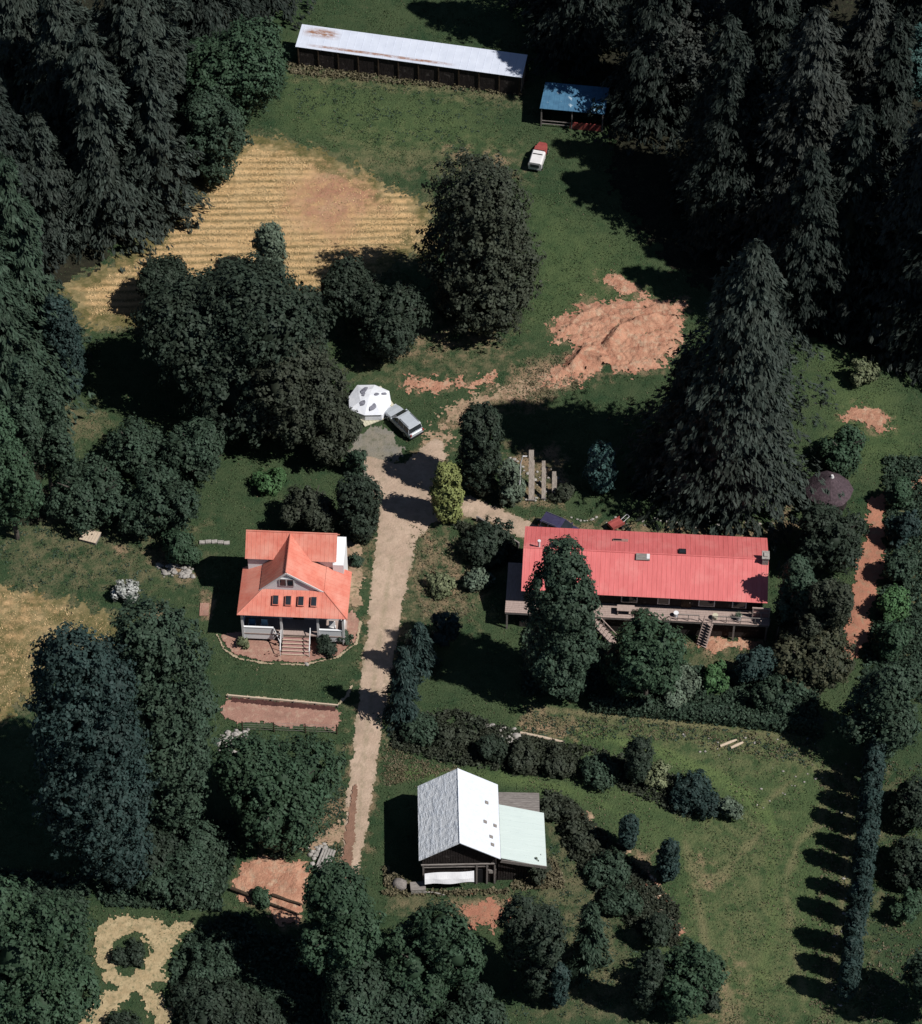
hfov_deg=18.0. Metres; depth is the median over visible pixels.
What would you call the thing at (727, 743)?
split log
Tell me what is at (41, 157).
conifer tree
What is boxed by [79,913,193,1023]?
path
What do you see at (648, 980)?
columnar tree
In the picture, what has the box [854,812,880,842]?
columnar tree
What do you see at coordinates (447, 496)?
columnar tree
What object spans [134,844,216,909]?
shrub
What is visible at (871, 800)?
columnar tree
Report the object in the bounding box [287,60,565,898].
undergrowth
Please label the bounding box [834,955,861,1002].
columnar tree
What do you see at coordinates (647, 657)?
leafy tree
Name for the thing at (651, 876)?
rubble
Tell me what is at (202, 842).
shrub
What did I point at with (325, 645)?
shrub
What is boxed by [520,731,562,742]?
split log
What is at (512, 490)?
shrub
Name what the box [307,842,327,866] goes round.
rubble
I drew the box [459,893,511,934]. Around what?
bare earth
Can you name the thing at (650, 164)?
forest floor
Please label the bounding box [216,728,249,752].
rubble
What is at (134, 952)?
shrub
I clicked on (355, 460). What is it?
shrub
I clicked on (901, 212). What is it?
conifer tree
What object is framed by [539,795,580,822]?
shrub
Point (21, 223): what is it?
conifer tree
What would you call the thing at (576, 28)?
conifer tree
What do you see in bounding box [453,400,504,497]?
columnar tree
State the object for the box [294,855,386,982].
leafy tree
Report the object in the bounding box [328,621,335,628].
porch chair
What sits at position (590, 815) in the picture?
bare earth
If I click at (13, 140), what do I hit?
conifer tree
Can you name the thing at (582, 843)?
shrub
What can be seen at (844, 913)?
rubble
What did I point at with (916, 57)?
leafy tree
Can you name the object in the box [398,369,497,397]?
bare earth
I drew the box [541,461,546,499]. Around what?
timber slab
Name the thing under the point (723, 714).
hedge
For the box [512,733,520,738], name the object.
boulder
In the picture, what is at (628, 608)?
deck table
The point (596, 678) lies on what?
undergrowth
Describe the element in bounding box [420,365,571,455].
worn soil
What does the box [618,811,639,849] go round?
columnar tree
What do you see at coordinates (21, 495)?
leafy tree
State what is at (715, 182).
conifer tree
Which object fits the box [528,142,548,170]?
pickup truck
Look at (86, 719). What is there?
columnar tree
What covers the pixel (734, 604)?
window
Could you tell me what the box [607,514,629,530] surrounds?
garden cart
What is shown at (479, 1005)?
shrub
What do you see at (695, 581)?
long building
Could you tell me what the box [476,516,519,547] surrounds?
retaining wall
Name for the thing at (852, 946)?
columnar tree
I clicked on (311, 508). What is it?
leafy tree
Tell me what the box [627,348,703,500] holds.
conifer tree
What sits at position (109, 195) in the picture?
conifer tree
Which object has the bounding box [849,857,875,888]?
columnar tree
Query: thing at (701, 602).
window
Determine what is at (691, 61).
leafy tree
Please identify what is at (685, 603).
door
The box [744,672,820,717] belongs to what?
shrub
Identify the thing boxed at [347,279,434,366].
leafy tree
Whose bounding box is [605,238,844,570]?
conifer tree
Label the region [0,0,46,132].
conifer tree
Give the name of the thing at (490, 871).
window
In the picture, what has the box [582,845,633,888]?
shrub
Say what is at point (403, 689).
conifer tree
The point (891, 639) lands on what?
shrub
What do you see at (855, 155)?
conifer tree
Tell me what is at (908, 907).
shrub
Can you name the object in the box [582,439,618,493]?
columnar tree
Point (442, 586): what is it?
shrub
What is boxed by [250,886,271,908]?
shrub
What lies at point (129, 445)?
leafy tree
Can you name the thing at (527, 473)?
rubble
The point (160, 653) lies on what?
columnar tree
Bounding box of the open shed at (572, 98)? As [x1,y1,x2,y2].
[540,82,608,131]
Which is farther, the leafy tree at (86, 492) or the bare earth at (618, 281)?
the bare earth at (618, 281)
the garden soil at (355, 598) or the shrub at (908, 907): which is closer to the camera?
the shrub at (908, 907)
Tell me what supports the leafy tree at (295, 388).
on the ground at (748, 968)
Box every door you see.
[477,869,485,882]
[681,599,691,607]
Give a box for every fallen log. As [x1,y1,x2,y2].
[230,887,298,914]
[271,893,302,904]
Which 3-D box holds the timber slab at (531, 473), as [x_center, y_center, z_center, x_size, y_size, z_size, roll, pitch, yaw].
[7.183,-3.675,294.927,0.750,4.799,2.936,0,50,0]
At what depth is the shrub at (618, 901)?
263.37 m
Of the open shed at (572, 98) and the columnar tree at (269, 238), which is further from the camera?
the open shed at (572, 98)
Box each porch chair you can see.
[248,618,255,625]
[260,619,267,625]
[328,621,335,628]
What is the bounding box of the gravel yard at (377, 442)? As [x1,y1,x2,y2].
[347,425,404,478]
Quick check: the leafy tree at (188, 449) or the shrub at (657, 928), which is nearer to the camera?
the shrub at (657, 928)
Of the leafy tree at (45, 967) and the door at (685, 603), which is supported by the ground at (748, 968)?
the leafy tree at (45, 967)
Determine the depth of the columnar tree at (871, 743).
270.43 m
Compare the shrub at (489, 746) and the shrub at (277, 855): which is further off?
the shrub at (489, 746)
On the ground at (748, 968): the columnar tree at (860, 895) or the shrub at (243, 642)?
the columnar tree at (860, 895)
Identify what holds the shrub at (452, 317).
on the ground at (748, 968)
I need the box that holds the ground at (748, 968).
[0,0,921,1023]
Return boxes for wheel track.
[341,784,357,877]
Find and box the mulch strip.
[231,697,335,710]
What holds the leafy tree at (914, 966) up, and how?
on the ground at (748, 968)
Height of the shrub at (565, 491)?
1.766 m
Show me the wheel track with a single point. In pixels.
(349, 837)
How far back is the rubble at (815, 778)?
275.56 m
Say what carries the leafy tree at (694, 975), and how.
on the ground at (748, 968)
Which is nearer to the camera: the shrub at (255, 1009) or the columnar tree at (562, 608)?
the shrub at (255, 1009)
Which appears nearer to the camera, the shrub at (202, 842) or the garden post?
the shrub at (202, 842)
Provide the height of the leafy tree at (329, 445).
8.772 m
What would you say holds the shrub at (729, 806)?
on the ground at (748, 968)
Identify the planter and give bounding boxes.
[735,611,742,620]
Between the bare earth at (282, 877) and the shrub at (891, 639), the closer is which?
the bare earth at (282, 877)
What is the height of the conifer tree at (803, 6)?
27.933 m
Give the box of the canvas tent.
[349,385,390,419]
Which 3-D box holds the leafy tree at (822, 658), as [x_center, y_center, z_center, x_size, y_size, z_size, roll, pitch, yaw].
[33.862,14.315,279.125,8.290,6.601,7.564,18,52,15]
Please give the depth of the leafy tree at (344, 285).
306.25 m
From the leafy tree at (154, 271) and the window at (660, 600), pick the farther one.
the leafy tree at (154, 271)
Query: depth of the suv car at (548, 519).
292.21 m
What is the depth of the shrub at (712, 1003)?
257.07 m
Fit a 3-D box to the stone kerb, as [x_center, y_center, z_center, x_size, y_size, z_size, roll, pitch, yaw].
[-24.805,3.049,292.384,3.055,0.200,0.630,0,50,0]
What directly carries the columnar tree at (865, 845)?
on the ground at (748, 968)
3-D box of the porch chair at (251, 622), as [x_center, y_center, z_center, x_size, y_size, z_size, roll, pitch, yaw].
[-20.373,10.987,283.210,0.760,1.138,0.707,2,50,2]
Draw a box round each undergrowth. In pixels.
[0,816,489,1023]
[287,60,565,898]
[389,520,720,948]
[520,454,921,716]
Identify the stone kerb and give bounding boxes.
[199,539,229,544]
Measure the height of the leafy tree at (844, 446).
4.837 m
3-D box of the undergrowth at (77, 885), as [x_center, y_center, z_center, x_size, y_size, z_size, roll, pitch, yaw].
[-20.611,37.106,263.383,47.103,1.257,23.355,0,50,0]
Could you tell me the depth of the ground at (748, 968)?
289.21 m
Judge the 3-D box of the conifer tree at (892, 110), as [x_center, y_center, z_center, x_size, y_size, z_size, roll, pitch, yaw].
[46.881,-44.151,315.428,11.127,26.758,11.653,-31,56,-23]
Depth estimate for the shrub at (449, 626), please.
282.03 m
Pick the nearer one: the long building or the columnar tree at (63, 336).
the long building
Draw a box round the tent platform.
[346,386,393,426]
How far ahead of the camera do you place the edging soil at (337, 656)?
283.14 m
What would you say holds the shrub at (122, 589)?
on the ground at (748, 968)
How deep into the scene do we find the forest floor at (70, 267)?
317.96 m
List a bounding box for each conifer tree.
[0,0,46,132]
[0,78,75,290]
[0,152,103,376]
[0,230,96,464]
[11,0,124,195]
[16,111,90,264]
[49,20,185,272]
[71,0,103,31]
[90,0,195,172]
[109,6,195,180]
[121,21,214,244]
[156,0,269,75]
[228,0,316,29]
[373,646,424,735]
[403,621,442,685]
[511,0,624,84]
[550,0,633,53]
[566,900,614,988]
[586,0,715,156]
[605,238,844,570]
[608,0,729,53]
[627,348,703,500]
[664,12,751,207]
[666,70,776,266]
[682,44,771,248]
[694,5,888,268]
[706,0,801,128]
[728,0,850,42]
[768,143,855,351]
[780,103,889,336]
[821,0,895,131]
[837,97,921,376]
[839,0,921,44]
[848,12,921,216]
[874,205,921,384]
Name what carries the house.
on the ground at (748, 968)
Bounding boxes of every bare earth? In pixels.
[232,852,310,926]
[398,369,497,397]
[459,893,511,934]
[533,292,687,390]
[576,810,630,854]
[603,269,646,295]
[635,870,684,935]
[696,636,760,653]
[838,405,895,433]
[910,470,921,493]
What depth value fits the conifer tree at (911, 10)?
328.44 m
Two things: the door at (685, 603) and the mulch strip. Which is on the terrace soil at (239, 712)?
the mulch strip
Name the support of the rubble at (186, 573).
on the ground at (748, 968)
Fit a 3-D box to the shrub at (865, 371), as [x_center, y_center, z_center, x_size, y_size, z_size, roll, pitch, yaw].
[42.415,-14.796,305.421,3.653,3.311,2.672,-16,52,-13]
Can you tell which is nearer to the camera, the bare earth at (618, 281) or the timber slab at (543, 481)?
the timber slab at (543, 481)
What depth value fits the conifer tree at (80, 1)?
340.20 m
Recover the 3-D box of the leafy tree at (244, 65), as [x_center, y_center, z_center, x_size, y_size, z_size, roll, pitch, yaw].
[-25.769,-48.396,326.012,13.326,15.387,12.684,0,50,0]
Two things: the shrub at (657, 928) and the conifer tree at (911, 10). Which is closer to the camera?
the shrub at (657, 928)
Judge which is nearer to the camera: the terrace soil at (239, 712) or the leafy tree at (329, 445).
the terrace soil at (239, 712)
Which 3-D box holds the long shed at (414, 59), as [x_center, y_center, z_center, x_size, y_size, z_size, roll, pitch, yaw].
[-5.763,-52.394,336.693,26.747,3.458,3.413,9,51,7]
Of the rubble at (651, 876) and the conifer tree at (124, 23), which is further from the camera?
the conifer tree at (124, 23)
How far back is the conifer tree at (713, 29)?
339.59 m
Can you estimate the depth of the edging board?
279.44 m
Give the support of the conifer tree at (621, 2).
on the ground at (748, 968)
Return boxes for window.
[488,869,493,873]
[621,596,637,602]
[657,598,669,604]
[698,600,714,606]
[732,602,746,607]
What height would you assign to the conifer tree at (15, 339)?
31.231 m
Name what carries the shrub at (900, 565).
on the ground at (748, 968)
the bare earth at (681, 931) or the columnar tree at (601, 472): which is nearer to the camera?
the bare earth at (681, 931)
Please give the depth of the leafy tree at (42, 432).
283.81 m
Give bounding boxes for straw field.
[0,584,126,726]
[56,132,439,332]
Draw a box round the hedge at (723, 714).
[587,691,826,738]
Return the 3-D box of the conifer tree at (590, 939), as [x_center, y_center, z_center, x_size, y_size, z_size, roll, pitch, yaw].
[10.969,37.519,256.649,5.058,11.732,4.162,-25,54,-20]
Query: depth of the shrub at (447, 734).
275.81 m
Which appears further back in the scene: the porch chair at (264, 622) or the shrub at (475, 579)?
the shrub at (475, 579)
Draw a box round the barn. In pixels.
[418,768,546,883]
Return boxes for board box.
[410,881,425,894]
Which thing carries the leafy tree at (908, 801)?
on the ground at (748, 968)
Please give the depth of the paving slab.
286.75 m
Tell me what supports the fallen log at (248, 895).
on the bare earth at (282, 877)
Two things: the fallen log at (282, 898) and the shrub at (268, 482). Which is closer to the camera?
the fallen log at (282, 898)
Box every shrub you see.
[104,1008,142,1023]
[109,937,145,967]
[110,579,139,604]
[119,821,182,878]
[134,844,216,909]
[161,527,201,566]
[167,976,249,1023]
[180,820,231,873]
[186,929,241,985]
[222,983,283,1023]
[236,635,249,649]
[249,466,287,495]
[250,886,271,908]
[270,847,287,858]
[315,634,337,658]
[336,629,353,645]
[343,448,367,476]
[348,552,364,568]
[398,711,438,746]
[404,628,431,649]
[426,570,455,600]
[430,610,462,647]
[433,290,480,320]
[435,724,475,751]
[435,977,509,1023]
[459,514,515,572]
[462,566,495,592]
[475,733,509,764]
[495,458,525,506]
[506,736,541,775]
[526,853,551,885]
[538,741,577,779]
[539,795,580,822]
[548,482,575,504]
[562,818,601,853]
[579,752,622,792]
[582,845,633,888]
[596,883,644,915]
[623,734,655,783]
[641,911,673,948]
[643,759,672,788]
[658,661,703,708]
[668,767,720,819]
[700,991,722,1012]
[702,658,729,694]
[717,795,743,820]
[732,644,777,683]
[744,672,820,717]
[849,356,880,387]
[869,618,914,661]
[877,583,911,622]
[882,548,919,587]
[883,509,921,548]
[885,476,913,509]
[888,886,921,923]
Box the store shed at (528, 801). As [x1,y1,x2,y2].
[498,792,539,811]
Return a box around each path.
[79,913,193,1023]
[843,491,887,659]
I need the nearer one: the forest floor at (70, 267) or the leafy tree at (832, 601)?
the leafy tree at (832, 601)
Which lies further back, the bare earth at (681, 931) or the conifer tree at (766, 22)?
the conifer tree at (766, 22)
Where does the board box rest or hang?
on the ground at (748, 968)
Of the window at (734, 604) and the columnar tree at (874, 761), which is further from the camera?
the window at (734, 604)
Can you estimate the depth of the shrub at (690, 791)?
270.63 m
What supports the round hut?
on the ground at (748, 968)
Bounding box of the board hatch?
[79,530,100,544]
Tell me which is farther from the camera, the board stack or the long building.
the long building
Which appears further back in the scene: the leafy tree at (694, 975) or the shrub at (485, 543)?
the shrub at (485, 543)
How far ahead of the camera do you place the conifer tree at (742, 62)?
306.99 m
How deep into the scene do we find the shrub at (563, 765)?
273.09 m
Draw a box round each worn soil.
[300,807,348,850]
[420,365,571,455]
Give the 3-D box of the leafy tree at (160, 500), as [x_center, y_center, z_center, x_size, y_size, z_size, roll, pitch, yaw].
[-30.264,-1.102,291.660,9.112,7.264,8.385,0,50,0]
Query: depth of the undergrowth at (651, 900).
273.48 m
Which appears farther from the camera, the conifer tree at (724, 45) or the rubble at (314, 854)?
the conifer tree at (724, 45)
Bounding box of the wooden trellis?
[752,606,770,621]
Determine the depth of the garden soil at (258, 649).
283.81 m
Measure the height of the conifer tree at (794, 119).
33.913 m
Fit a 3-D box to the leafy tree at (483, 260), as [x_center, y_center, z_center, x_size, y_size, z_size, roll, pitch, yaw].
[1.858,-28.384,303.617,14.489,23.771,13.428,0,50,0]
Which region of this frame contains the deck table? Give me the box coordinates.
[617,605,634,614]
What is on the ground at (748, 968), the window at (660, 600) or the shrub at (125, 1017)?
the shrub at (125, 1017)
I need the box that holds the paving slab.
[199,603,208,615]
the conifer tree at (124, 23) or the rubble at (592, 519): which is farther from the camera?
the conifer tree at (124, 23)
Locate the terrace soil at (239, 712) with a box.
[220,698,341,730]
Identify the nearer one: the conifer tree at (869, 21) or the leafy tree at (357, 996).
the leafy tree at (357, 996)
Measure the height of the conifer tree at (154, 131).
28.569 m
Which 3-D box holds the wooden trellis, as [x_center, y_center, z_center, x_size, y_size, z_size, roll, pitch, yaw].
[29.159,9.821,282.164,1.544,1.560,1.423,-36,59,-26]
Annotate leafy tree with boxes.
[0,400,44,539]
[0,874,103,1023]
[5,351,76,500]
[43,452,134,534]
[99,412,167,479]
[117,458,202,540]
[130,248,337,448]
[134,253,194,306]
[158,413,227,488]
[170,86,255,189]
[178,14,289,130]
[206,729,349,860]
[234,334,353,448]
[279,484,339,532]
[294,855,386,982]
[309,399,363,467]
[319,249,381,334]
[321,954,430,1023]
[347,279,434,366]
[381,898,489,1018]
[494,891,570,999]
[596,609,688,698]
[618,0,728,97]
[657,934,729,1023]
[771,623,856,701]
[772,554,816,630]
[792,576,854,644]
[794,498,868,576]
[818,423,868,477]
[829,656,921,760]
[883,835,921,891]
[888,772,921,829]
[900,948,921,1002]
[902,22,921,101]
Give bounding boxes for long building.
[505,526,769,647]
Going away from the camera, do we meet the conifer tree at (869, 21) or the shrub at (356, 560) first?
the shrub at (356, 560)
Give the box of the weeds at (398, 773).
[380,349,921,1023]
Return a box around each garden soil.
[221,610,358,662]
[337,535,365,606]
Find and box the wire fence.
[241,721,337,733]
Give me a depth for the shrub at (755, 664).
278.26 m
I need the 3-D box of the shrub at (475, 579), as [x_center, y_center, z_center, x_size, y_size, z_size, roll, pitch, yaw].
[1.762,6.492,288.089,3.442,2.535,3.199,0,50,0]
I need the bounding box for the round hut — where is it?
[805,471,853,512]
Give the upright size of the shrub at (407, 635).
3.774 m
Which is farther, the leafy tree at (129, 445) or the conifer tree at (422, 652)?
the leafy tree at (129, 445)
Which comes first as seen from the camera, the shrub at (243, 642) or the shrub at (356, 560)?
the shrub at (243, 642)
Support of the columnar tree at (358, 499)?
on the ground at (748, 968)
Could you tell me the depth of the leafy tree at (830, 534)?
285.61 m
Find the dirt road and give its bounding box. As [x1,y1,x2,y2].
[340,438,537,871]
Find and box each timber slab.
[528,450,534,500]
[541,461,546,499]
[552,471,556,494]
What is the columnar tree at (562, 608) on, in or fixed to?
on the ground at (748, 968)
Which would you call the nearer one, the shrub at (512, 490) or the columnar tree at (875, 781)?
the columnar tree at (875, 781)
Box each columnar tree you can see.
[22,619,160,894]
[37,292,87,400]
[98,589,222,835]
[249,220,289,274]
[333,471,384,544]
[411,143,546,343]
[427,460,464,523]
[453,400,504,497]
[519,534,602,702]
[545,961,571,1007]
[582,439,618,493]
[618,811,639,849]
[629,947,666,1015]
[654,837,680,881]
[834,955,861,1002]
[839,935,864,968]
[840,907,868,946]
[844,874,873,917]
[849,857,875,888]
[850,827,879,869]
[854,784,881,825]
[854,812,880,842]
[856,771,883,804]
[859,747,886,784]
[860,734,887,761]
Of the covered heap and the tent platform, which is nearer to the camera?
the covered heap
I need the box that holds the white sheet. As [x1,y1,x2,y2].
[425,871,473,883]
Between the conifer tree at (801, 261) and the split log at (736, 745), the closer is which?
the split log at (736, 745)
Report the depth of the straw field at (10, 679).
285.33 m
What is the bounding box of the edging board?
[227,694,337,707]
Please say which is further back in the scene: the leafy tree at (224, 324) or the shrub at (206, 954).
the leafy tree at (224, 324)
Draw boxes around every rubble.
[155,562,195,578]
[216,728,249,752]
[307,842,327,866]
[486,723,518,742]
[508,457,560,503]
[529,516,778,530]
[632,872,672,919]
[682,733,822,807]
[831,763,861,1006]
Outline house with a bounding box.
[237,530,351,656]
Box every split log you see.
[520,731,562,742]
[720,739,736,746]
[730,741,743,748]
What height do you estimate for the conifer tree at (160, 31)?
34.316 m
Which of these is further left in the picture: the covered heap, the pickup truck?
the covered heap
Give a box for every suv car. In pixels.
[385,404,423,439]
[538,511,578,528]
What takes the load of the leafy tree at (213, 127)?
on the ground at (748, 968)
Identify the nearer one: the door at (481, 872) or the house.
the door at (481, 872)
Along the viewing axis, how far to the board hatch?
292.44 m
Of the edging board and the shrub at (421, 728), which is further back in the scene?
the edging board
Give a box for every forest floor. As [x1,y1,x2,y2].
[10,0,269,526]
[531,0,921,372]
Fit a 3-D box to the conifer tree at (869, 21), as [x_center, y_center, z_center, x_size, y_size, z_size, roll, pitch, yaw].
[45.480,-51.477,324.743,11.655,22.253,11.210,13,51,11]
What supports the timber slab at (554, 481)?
on the ground at (748, 968)
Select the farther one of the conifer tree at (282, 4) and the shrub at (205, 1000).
the conifer tree at (282, 4)
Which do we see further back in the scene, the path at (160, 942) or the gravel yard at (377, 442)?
the gravel yard at (377, 442)
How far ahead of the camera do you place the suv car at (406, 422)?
300.96 m
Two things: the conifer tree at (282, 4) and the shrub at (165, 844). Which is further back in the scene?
the conifer tree at (282, 4)
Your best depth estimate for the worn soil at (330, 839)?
269.62 m
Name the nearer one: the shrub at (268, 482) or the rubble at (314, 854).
the rubble at (314, 854)
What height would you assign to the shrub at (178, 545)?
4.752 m
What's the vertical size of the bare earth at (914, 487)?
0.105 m
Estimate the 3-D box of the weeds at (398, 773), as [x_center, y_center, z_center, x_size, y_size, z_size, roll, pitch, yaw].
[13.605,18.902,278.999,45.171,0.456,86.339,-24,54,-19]
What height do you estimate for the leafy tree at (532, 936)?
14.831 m
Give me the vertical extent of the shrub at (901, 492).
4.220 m
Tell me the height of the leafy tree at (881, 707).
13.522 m
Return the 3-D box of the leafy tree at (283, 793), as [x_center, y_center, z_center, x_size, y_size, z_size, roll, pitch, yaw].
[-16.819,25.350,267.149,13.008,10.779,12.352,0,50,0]
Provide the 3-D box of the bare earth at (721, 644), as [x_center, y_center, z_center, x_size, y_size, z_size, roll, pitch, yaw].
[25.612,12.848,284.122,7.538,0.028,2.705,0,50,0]
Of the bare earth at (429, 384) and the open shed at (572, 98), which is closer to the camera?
the bare earth at (429, 384)
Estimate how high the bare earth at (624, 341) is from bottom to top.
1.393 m
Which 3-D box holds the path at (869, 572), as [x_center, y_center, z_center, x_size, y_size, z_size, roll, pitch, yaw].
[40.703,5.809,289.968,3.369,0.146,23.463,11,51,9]
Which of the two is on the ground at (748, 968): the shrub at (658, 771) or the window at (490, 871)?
the shrub at (658, 771)
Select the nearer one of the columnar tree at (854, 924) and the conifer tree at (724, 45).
the columnar tree at (854, 924)
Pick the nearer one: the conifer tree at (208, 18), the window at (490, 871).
the window at (490, 871)
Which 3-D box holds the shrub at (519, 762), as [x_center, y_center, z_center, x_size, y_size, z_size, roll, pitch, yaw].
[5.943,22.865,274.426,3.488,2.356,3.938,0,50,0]
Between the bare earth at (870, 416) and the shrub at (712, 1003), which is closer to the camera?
the shrub at (712, 1003)
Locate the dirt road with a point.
(405, 489)
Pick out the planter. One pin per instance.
(738, 614)
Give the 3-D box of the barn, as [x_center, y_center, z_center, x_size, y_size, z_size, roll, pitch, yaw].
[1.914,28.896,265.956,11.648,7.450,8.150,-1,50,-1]
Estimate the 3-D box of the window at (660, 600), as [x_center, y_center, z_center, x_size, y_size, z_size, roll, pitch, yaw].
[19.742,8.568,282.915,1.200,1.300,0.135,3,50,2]
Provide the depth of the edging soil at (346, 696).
279.84 m
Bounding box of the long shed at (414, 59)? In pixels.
[295,24,527,95]
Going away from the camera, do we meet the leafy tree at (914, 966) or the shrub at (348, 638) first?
the leafy tree at (914, 966)
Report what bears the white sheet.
hanging from the barn
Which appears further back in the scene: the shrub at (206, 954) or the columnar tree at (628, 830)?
the columnar tree at (628, 830)
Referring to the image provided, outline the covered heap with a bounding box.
[392,878,407,890]
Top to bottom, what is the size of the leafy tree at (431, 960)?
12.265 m
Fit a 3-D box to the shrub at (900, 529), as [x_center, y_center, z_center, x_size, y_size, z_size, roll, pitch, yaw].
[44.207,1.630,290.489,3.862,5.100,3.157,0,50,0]
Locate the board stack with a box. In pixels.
[317,847,335,868]
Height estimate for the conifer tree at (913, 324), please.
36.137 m
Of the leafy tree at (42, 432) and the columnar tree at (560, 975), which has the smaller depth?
the columnar tree at (560, 975)
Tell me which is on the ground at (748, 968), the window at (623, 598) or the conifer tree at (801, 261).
the conifer tree at (801, 261)
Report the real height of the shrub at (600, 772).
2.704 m
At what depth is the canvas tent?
302.70 m
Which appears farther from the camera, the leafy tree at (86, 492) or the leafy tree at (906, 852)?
the leafy tree at (86, 492)
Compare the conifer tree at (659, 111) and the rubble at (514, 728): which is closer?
the rubble at (514, 728)
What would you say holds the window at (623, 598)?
in the long building
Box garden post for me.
[517,456,526,501]
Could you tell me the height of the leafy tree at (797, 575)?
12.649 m
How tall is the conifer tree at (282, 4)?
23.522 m
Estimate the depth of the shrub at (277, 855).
267.55 m
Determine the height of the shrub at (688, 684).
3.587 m
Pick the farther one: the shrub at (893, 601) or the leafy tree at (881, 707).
the shrub at (893, 601)
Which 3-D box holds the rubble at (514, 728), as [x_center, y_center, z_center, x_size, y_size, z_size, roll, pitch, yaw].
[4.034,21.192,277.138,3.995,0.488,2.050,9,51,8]
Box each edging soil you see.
[216,621,362,664]
[226,685,352,704]
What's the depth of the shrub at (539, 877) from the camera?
265.07 m
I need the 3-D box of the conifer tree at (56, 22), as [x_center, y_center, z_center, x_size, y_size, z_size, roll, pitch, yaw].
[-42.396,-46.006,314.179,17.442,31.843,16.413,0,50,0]
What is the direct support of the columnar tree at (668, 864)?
on the ground at (748, 968)
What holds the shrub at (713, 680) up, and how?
on the ground at (748, 968)

